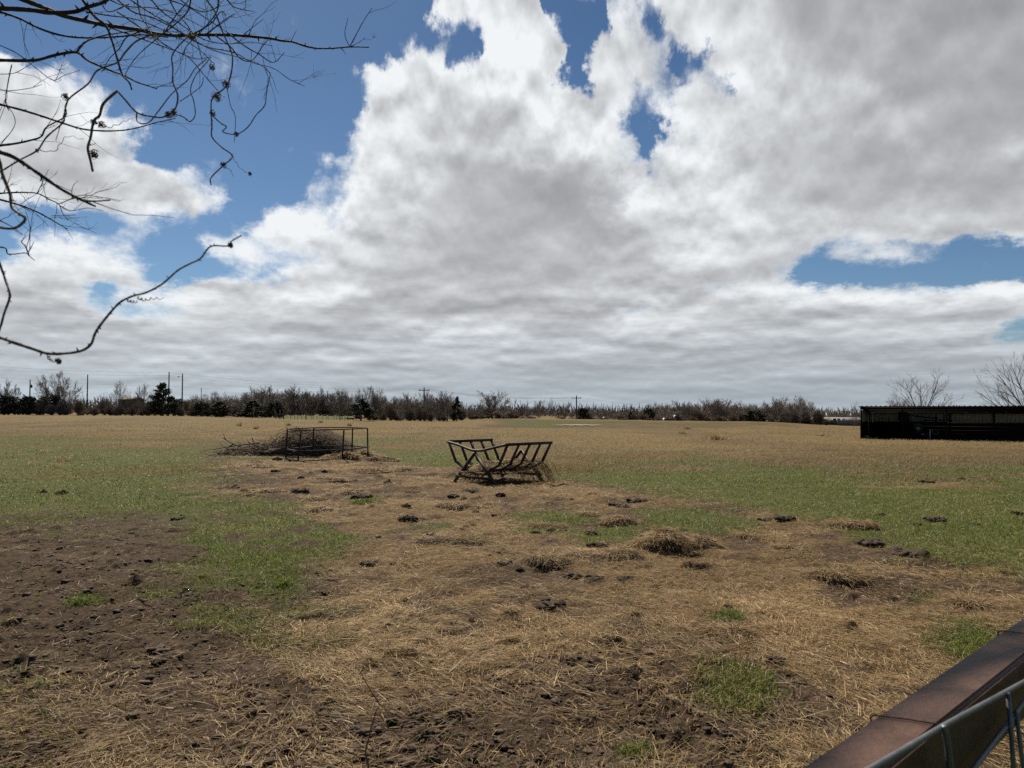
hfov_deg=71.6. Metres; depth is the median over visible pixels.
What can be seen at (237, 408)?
bare shrub
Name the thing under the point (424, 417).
bare shrub
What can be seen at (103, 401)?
bare tree
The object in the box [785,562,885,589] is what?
hay pile
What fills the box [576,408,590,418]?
evergreen bush
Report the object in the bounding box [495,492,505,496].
manure clump
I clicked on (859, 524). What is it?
hay pile
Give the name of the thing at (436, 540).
hay pile
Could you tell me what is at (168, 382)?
utility pole
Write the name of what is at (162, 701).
soil clod
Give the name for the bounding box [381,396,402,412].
bare tree
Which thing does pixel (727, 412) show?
bare tree
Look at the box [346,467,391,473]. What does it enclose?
hay pile
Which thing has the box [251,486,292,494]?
hay pile
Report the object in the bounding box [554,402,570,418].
bare tree
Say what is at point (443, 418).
bare shrub
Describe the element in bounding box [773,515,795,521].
manure clump
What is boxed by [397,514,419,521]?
manure clump
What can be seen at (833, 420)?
ranch house
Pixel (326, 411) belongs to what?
bare shrub
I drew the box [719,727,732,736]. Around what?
soil clod
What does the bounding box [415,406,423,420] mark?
bare shrub
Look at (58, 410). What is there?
bare shrub
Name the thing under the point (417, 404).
bare tree
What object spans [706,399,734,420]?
bare tree
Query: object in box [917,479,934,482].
manure clump
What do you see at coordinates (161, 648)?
soil clod
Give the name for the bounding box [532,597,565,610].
manure clump
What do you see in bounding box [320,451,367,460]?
hay pile
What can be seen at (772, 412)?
bare tree
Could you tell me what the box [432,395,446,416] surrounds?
bare tree
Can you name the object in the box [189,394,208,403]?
bare tree
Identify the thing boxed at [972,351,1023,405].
bare tree
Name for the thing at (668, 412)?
bare tree
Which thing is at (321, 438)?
brush pile
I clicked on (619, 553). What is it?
hay pile
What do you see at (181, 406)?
bare shrub
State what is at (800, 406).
bare tree
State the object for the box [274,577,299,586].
grass tuft
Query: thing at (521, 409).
bare tree
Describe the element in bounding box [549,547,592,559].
hay pile
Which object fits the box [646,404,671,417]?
bare tree
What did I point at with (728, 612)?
grass tuft
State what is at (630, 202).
sky
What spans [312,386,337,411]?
bare tree
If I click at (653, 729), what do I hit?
soil clod
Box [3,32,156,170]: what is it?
hanging vine
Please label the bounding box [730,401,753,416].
bare tree
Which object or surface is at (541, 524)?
hay pile
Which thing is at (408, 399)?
bare tree
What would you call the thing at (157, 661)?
soil clod
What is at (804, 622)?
loose straw
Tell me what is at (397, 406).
bare tree
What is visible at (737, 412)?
bare tree
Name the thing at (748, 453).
dry field grass
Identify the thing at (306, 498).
hay pile
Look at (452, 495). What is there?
manure clump
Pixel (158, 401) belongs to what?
cedar tree
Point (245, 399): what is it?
bare tree
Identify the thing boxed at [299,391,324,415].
bare tree
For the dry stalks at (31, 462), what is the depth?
21.91 m
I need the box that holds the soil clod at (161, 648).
[145,643,171,654]
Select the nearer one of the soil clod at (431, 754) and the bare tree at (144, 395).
the soil clod at (431, 754)
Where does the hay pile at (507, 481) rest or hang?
on the ground at (102, 542)
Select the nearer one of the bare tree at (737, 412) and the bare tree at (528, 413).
the bare tree at (737, 412)
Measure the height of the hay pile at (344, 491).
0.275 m
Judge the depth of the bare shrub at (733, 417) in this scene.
137.34 m
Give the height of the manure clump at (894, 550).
0.153 m
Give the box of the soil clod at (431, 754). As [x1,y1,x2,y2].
[424,751,438,759]
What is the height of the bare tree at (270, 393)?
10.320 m
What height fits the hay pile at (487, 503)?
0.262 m
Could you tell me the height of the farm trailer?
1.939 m
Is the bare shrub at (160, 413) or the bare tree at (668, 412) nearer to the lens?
the bare tree at (668, 412)
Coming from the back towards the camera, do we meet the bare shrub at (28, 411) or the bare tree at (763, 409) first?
the bare shrub at (28, 411)
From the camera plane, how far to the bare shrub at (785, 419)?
144.22 m
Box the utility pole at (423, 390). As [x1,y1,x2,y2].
[419,388,429,420]
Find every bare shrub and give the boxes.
[0,406,8,414]
[22,400,33,414]
[37,398,48,414]
[43,402,57,414]
[55,397,73,414]
[55,405,64,414]
[61,408,71,414]
[73,398,84,415]
[88,406,99,415]
[98,398,111,414]
[104,406,113,414]
[114,405,126,414]
[125,405,138,415]
[141,400,154,415]
[155,405,167,415]
[168,399,184,415]
[175,408,184,415]
[183,399,190,415]
[190,409,197,415]
[228,405,241,416]
[274,404,289,417]
[287,408,298,415]
[316,408,331,415]
[371,413,379,420]
[375,408,383,420]
[380,411,386,420]
[384,404,400,420]
[404,407,415,420]
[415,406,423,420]
[421,410,427,420]
[426,410,435,420]
[439,414,447,420]
[467,412,474,419]
[484,410,491,418]
[492,411,503,417]
[508,411,514,418]
[617,414,624,419]
[631,413,639,419]
[637,413,648,419]
[673,413,680,420]
[690,408,704,420]
[714,415,723,420]
[729,415,739,420]
[735,412,744,420]
[781,414,790,422]
[787,411,800,422]
[812,408,825,424]
[823,418,829,424]
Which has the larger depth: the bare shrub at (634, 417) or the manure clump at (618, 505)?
the bare shrub at (634, 417)
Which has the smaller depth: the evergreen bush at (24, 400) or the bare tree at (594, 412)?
the bare tree at (594, 412)
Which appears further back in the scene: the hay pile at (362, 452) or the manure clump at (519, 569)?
the hay pile at (362, 452)
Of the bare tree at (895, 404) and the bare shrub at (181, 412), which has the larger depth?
the bare shrub at (181, 412)
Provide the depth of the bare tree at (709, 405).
187.14 m
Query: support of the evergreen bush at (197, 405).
on the ground at (102, 542)
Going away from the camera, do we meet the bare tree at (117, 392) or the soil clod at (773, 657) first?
the soil clod at (773, 657)
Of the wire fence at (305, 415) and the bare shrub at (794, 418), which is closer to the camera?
the wire fence at (305, 415)
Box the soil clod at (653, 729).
[647,728,655,732]
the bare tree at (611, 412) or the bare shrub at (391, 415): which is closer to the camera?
the bare shrub at (391, 415)
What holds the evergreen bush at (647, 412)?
on the ground at (102, 542)
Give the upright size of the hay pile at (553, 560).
0.372 m
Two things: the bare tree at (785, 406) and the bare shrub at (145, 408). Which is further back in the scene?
the bare shrub at (145, 408)
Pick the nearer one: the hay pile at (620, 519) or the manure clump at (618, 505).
the hay pile at (620, 519)
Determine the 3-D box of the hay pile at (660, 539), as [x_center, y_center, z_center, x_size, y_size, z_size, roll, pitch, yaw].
[1.807,1.918,8.566,1.071,0.422,0.991,0,-2,0]
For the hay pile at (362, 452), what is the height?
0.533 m
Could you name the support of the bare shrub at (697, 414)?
on the ground at (102, 542)
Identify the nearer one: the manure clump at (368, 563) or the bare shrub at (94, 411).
the manure clump at (368, 563)
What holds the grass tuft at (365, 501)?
on the ground at (102, 542)
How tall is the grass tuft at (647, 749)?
0.077 m
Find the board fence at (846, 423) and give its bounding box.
[838,420,859,425]
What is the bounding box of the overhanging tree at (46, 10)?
[0,0,396,260]
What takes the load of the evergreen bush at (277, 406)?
on the ground at (102, 542)
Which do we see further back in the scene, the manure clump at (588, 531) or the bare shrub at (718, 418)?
the bare shrub at (718, 418)
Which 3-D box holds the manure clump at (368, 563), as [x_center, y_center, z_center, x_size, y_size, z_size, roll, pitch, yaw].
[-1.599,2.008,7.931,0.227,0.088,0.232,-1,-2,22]
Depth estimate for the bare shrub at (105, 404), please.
190.53 m
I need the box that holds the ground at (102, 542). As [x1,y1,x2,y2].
[0,412,1023,767]
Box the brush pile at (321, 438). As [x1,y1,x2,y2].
[204,426,364,456]
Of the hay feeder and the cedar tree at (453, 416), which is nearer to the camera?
the hay feeder
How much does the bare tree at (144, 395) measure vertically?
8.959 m
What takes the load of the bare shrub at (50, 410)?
on the ground at (102, 542)
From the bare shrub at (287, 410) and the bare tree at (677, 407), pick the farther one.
the bare shrub at (287, 410)
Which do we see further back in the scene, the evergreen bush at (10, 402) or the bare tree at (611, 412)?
the bare tree at (611, 412)
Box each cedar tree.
[145,382,184,415]
[205,401,234,416]
[234,400,265,417]
[346,398,376,420]
[450,396,463,420]
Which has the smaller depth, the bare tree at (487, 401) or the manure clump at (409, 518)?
the manure clump at (409, 518)
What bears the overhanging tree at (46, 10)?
on the ground at (102, 542)
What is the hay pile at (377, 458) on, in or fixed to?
on the ground at (102, 542)
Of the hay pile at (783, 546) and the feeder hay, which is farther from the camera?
the feeder hay
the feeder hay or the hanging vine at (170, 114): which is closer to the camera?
the hanging vine at (170, 114)
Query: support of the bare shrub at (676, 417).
on the ground at (102, 542)
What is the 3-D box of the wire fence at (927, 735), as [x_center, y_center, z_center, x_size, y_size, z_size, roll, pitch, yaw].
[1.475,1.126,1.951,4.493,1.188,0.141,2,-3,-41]
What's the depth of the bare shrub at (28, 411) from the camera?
184.79 m
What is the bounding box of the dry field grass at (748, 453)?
[0,417,1023,482]
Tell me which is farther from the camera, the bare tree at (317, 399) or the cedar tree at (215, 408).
the bare tree at (317, 399)
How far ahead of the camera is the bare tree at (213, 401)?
194.38 m
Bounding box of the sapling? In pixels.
[298,666,394,767]
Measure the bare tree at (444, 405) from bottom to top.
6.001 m
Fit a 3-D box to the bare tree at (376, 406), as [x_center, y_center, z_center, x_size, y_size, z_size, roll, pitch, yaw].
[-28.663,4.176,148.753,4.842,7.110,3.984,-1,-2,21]
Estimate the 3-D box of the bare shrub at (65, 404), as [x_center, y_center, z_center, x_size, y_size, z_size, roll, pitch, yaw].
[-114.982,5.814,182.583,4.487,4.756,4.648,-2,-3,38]
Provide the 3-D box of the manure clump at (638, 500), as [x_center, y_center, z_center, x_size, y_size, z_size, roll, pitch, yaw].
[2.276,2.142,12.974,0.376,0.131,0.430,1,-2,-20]
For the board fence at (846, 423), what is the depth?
167.77 m
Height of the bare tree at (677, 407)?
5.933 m
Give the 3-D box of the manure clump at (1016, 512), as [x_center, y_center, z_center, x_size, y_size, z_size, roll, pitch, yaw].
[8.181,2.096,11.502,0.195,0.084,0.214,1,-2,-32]
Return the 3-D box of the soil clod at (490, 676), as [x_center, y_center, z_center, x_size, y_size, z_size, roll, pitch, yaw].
[-0.126,1.879,4.535,0.118,0.046,0.099,1,-2,-35]
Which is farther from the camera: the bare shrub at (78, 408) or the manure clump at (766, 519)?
the bare shrub at (78, 408)
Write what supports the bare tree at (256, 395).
on the ground at (102, 542)
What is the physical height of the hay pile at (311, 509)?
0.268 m
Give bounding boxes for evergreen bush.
[0,394,22,414]
[16,394,37,413]
[32,392,65,413]
[189,401,212,415]
[261,400,285,417]
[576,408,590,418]
[642,407,655,419]
[742,409,769,421]
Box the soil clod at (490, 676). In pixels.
[485,672,501,680]
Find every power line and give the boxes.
[9,370,571,398]
[10,378,580,398]
[12,367,656,406]
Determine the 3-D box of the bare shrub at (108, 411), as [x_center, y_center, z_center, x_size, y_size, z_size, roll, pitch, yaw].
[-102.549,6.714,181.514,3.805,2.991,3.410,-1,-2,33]
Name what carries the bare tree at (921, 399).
on the ground at (102, 542)
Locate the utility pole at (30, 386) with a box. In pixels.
[29,379,32,395]
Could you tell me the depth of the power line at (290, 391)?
165.58 m
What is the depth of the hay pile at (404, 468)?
19.54 m
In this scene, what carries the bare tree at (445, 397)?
on the ground at (102, 542)
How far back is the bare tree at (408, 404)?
153.67 m
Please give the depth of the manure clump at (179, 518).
10.62 m
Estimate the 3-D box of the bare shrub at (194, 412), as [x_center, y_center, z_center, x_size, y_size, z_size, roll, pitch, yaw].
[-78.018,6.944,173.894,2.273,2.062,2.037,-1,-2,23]
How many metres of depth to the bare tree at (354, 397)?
282.08 m
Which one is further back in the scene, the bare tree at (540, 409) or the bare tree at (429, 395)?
the bare tree at (429, 395)
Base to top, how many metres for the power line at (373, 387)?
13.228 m
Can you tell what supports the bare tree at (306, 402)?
on the ground at (102, 542)
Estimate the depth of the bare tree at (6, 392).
187.24 m
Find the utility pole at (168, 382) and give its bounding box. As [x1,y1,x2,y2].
[168,372,169,415]
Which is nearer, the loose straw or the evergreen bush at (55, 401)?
the loose straw
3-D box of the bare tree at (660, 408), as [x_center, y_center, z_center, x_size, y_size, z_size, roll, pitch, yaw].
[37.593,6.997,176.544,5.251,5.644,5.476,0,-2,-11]
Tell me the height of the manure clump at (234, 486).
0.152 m
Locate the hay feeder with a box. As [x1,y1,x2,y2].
[447,438,552,485]
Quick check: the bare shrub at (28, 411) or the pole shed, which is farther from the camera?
the bare shrub at (28, 411)
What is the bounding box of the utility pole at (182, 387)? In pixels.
[178,373,182,404]
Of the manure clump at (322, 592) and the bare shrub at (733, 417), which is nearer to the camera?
the manure clump at (322, 592)
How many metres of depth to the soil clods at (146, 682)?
3.97 m
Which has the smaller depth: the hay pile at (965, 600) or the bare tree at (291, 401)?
the hay pile at (965, 600)
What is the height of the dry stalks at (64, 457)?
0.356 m
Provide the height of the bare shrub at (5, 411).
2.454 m
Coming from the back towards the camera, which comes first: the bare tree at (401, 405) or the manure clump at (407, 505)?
the bare tree at (401, 405)
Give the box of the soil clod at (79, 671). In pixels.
[75,669,84,673]
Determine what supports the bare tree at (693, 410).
on the ground at (102, 542)
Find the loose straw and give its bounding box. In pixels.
[0,450,1023,767]
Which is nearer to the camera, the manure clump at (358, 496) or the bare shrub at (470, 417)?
the manure clump at (358, 496)
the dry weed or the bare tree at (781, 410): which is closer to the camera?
the dry weed
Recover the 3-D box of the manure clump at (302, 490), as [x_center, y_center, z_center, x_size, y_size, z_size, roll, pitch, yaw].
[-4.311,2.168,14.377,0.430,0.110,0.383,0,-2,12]
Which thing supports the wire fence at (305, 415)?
on the ground at (102, 542)
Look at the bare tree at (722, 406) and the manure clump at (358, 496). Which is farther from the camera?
the bare tree at (722, 406)
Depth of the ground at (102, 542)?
7.34 m
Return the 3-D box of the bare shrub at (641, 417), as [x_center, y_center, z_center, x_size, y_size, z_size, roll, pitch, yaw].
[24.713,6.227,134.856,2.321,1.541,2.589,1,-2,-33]
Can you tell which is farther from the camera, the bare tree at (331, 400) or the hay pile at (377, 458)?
the bare tree at (331, 400)
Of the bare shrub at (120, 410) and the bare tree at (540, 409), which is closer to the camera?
the bare tree at (540, 409)
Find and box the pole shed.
[858,405,1023,441]
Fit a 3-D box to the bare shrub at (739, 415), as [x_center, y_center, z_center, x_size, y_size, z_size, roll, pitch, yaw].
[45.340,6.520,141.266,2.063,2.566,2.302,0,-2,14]
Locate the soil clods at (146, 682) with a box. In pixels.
[0,512,999,767]
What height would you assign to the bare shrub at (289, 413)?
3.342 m
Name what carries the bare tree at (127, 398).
on the ground at (102, 542)
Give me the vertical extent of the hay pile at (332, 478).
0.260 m
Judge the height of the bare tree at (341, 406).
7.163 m
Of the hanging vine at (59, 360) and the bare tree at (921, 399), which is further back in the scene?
the bare tree at (921, 399)
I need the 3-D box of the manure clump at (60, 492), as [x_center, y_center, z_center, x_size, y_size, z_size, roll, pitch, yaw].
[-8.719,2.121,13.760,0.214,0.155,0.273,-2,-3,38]
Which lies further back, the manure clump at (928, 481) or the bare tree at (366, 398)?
the bare tree at (366, 398)
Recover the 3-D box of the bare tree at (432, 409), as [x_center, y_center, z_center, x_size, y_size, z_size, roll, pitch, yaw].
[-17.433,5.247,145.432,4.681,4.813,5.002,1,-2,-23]
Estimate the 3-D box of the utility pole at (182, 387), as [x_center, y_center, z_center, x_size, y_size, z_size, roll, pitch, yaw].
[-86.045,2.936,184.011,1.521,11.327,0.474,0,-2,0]
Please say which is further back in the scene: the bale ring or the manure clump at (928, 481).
the bale ring
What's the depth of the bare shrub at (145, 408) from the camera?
181.52 m
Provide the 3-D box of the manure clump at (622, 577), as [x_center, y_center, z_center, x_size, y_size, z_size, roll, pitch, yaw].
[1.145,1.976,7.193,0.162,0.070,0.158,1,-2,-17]
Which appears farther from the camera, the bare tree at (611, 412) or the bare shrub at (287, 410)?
the bare tree at (611, 412)
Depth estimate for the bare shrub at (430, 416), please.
126.79 m
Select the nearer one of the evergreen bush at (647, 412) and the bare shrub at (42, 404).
the evergreen bush at (647, 412)
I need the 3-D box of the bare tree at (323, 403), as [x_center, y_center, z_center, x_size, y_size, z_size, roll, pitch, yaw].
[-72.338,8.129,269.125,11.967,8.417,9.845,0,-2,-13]
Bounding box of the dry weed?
[702,432,733,439]
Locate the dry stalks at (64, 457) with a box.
[56,452,71,460]
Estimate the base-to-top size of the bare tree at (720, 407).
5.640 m
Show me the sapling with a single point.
(366, 757)
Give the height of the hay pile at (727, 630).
0.257 m
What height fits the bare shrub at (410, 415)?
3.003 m
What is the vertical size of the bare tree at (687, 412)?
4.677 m
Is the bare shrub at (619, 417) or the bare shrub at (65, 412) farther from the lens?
the bare shrub at (65, 412)
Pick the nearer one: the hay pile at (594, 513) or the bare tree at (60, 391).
the hay pile at (594, 513)
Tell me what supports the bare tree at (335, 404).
on the ground at (102, 542)
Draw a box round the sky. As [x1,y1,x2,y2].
[0,0,1023,413]
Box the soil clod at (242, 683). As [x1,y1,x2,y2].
[234,680,252,687]
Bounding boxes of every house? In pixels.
[117,397,144,409]
[811,413,859,424]
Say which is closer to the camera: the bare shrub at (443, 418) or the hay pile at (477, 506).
the hay pile at (477, 506)
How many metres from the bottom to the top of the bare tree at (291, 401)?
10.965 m
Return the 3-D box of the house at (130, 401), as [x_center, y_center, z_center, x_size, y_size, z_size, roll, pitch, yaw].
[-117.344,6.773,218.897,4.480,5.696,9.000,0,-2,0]
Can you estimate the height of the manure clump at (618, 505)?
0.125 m
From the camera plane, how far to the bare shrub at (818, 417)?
138.33 m
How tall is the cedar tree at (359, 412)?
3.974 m
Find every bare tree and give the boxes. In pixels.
[0,378,20,406]
[34,370,83,414]
[98,390,107,414]
[109,381,126,407]
[124,386,133,410]
[133,384,151,415]
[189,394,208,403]
[200,391,234,407]
[234,393,258,407]
[240,386,281,410]
[254,388,272,411]
[263,386,282,407]
[278,387,305,414]
[288,384,317,415]
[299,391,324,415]
[306,395,333,415]
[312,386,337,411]
[313,389,340,415]
[327,398,352,414]
[332,389,349,415]
[340,389,359,406]
[349,384,380,408]
[368,389,387,411]
[369,395,387,413]
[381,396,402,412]
[384,398,403,412]
[392,398,405,417]
[400,396,413,420]
[402,393,415,415]
[402,398,429,418]
[416,392,434,420]
[422,400,436,413]
[426,391,439,419]
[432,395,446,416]
[433,391,456,418]
[435,394,460,420]
[469,391,512,418]
[517,404,526,418]
[523,410,535,418]
[530,400,548,417]
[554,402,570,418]
[568,412,575,418]
[585,407,596,416]
[599,409,612,418]
[606,409,616,419]
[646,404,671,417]
[654,402,668,416]
[661,407,683,418]
[669,400,687,417]
[677,402,696,420]
[682,405,709,417]
[694,397,709,411]
[699,399,721,413]
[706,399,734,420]
[707,399,729,418]
[710,401,735,417]
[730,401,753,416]
[731,407,748,419]
[752,403,772,421]
[763,395,795,421]
[765,402,781,418]
[774,402,801,417]
[787,396,814,423]
[849,403,859,432]
[886,397,908,405]
[887,370,964,405]
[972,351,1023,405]
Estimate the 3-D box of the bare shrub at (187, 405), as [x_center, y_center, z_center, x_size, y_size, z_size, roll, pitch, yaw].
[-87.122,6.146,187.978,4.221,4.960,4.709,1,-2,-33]
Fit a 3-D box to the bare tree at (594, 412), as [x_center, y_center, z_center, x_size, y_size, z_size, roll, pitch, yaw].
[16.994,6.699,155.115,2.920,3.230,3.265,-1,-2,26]
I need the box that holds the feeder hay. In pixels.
[456,458,559,483]
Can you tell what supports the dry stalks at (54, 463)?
on the ground at (102, 542)
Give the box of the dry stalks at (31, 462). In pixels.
[21,456,41,465]
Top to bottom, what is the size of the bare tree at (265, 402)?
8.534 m
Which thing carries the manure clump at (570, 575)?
on the ground at (102, 542)
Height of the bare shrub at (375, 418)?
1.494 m
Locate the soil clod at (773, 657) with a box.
[767,655,785,664]
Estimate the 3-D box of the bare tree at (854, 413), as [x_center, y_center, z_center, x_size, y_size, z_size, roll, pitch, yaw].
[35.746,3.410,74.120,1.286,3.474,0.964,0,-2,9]
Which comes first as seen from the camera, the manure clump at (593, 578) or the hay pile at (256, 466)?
the manure clump at (593, 578)
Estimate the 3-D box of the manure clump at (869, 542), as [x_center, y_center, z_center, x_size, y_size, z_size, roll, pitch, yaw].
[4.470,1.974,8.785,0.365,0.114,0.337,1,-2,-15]
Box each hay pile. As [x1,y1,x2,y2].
[222,462,278,468]
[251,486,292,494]
[290,494,332,502]
[302,504,343,512]
[312,475,352,482]
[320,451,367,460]
[323,487,375,495]
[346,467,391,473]
[357,448,381,456]
[360,456,404,461]
[389,465,421,471]
[406,531,485,546]
[429,500,475,510]
[460,504,498,510]
[472,478,527,484]
[474,500,515,505]
[517,550,581,571]
[522,519,567,529]
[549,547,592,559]
[568,508,604,516]
[589,513,644,527]
[590,543,652,560]
[620,525,704,557]
[678,533,732,549]
[686,615,780,644]
[723,528,768,541]
[761,540,819,552]
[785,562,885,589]
[821,516,885,530]
[926,587,1016,614]
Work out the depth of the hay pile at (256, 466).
19.72 m
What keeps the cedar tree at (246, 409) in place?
on the ground at (102, 542)
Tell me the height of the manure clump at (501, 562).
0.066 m
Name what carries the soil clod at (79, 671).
on the ground at (102, 542)
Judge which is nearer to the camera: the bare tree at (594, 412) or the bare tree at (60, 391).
the bare tree at (594, 412)
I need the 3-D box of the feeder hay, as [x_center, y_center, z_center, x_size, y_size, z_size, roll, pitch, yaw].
[-0.139,2.003,16.549,2.478,0.596,1.836,0,-2,0]
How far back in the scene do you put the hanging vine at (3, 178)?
1.51 m
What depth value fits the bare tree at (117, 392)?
179.80 m
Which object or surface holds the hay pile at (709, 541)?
on the ground at (102, 542)
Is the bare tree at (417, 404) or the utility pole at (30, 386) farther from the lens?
the utility pole at (30, 386)
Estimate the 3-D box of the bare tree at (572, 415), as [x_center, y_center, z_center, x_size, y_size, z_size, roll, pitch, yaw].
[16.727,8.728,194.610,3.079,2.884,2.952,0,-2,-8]
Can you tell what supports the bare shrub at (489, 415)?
on the ground at (102, 542)
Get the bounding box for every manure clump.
[54,490,68,494]
[170,516,184,519]
[217,484,240,489]
[290,488,308,493]
[316,590,329,595]
[350,493,372,498]
[359,560,380,566]
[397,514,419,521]
[400,503,410,507]
[447,493,459,497]
[462,488,480,492]
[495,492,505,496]
[497,560,512,565]
[515,567,523,571]
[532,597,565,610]
[562,572,582,577]
[583,530,597,534]
[584,574,603,582]
[586,542,608,548]
[608,502,629,507]
[616,575,633,580]
[626,497,647,502]
[757,518,770,521]
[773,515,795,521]
[853,538,884,546]
[885,545,929,557]
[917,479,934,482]
[922,515,946,521]
[1010,511,1023,514]
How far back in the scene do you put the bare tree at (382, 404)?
153.60 m
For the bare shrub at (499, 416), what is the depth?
124.71 m
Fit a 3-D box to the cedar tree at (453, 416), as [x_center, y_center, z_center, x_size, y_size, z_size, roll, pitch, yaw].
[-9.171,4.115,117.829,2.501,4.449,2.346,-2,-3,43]
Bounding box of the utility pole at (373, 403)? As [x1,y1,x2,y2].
[372,388,373,420]
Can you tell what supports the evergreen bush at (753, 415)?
on the ground at (102, 542)
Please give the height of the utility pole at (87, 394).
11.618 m
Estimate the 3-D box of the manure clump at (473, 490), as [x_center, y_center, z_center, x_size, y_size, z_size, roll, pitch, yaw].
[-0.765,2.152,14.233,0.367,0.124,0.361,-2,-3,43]
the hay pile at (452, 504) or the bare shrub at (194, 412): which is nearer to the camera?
the hay pile at (452, 504)
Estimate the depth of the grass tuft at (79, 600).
6.05 m
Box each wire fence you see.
[275,410,356,420]
[865,630,1023,767]
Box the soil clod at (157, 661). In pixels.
[151,657,167,664]
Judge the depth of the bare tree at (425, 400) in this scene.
154.49 m
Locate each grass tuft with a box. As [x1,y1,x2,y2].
[55,592,102,607]
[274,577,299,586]
[344,498,390,504]
[631,739,655,752]
[718,608,748,619]
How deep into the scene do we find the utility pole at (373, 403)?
127.92 m
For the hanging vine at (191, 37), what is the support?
hanging from the overhanging tree at (46, 10)
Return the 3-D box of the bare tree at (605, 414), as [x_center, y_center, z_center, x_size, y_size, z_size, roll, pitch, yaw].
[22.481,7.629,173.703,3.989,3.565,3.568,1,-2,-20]
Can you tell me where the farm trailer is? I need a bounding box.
[898,412,945,439]
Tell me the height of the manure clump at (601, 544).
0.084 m
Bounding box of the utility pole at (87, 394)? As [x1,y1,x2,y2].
[86,375,87,413]
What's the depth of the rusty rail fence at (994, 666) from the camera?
1.45 m
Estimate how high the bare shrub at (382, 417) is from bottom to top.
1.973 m
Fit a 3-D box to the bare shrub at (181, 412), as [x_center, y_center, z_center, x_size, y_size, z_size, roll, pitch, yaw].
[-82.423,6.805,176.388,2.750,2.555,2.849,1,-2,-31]
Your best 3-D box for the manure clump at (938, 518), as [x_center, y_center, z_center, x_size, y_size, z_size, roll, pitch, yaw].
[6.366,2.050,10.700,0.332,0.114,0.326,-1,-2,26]
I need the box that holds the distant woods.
[36,394,956,416]
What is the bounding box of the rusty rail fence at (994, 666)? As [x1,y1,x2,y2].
[804,619,1023,767]
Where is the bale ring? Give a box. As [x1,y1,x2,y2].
[285,427,368,461]
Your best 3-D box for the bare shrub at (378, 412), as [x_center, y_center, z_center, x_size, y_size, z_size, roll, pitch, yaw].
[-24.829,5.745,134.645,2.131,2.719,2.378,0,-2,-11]
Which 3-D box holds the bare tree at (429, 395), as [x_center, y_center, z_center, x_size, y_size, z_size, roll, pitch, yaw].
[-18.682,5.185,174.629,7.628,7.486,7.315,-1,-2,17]
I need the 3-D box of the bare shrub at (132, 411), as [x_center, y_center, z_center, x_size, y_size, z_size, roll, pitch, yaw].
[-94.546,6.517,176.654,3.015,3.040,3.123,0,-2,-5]
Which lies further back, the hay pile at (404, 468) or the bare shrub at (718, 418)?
the bare shrub at (718, 418)
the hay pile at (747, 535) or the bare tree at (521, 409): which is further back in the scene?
the bare tree at (521, 409)
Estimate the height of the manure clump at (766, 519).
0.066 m
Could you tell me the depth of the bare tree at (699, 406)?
183.36 m
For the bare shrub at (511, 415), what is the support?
on the ground at (102, 542)
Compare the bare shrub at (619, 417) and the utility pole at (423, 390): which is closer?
the bare shrub at (619, 417)
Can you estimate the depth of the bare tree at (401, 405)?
139.25 m
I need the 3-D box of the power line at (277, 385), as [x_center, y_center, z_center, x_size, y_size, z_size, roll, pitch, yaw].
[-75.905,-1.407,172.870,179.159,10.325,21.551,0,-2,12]
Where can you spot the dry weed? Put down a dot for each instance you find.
(714, 437)
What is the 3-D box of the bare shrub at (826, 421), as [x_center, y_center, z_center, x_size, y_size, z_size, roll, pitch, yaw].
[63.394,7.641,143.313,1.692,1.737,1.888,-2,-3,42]
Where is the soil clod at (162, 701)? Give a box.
[152,697,171,704]
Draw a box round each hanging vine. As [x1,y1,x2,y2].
[0,158,26,329]
[0,235,241,363]
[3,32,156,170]
[86,37,206,171]
[176,0,270,184]
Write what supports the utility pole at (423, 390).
on the ground at (102, 542)
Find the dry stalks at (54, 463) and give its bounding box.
[41,456,62,467]
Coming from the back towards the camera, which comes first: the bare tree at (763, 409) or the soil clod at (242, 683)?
the bare tree at (763, 409)

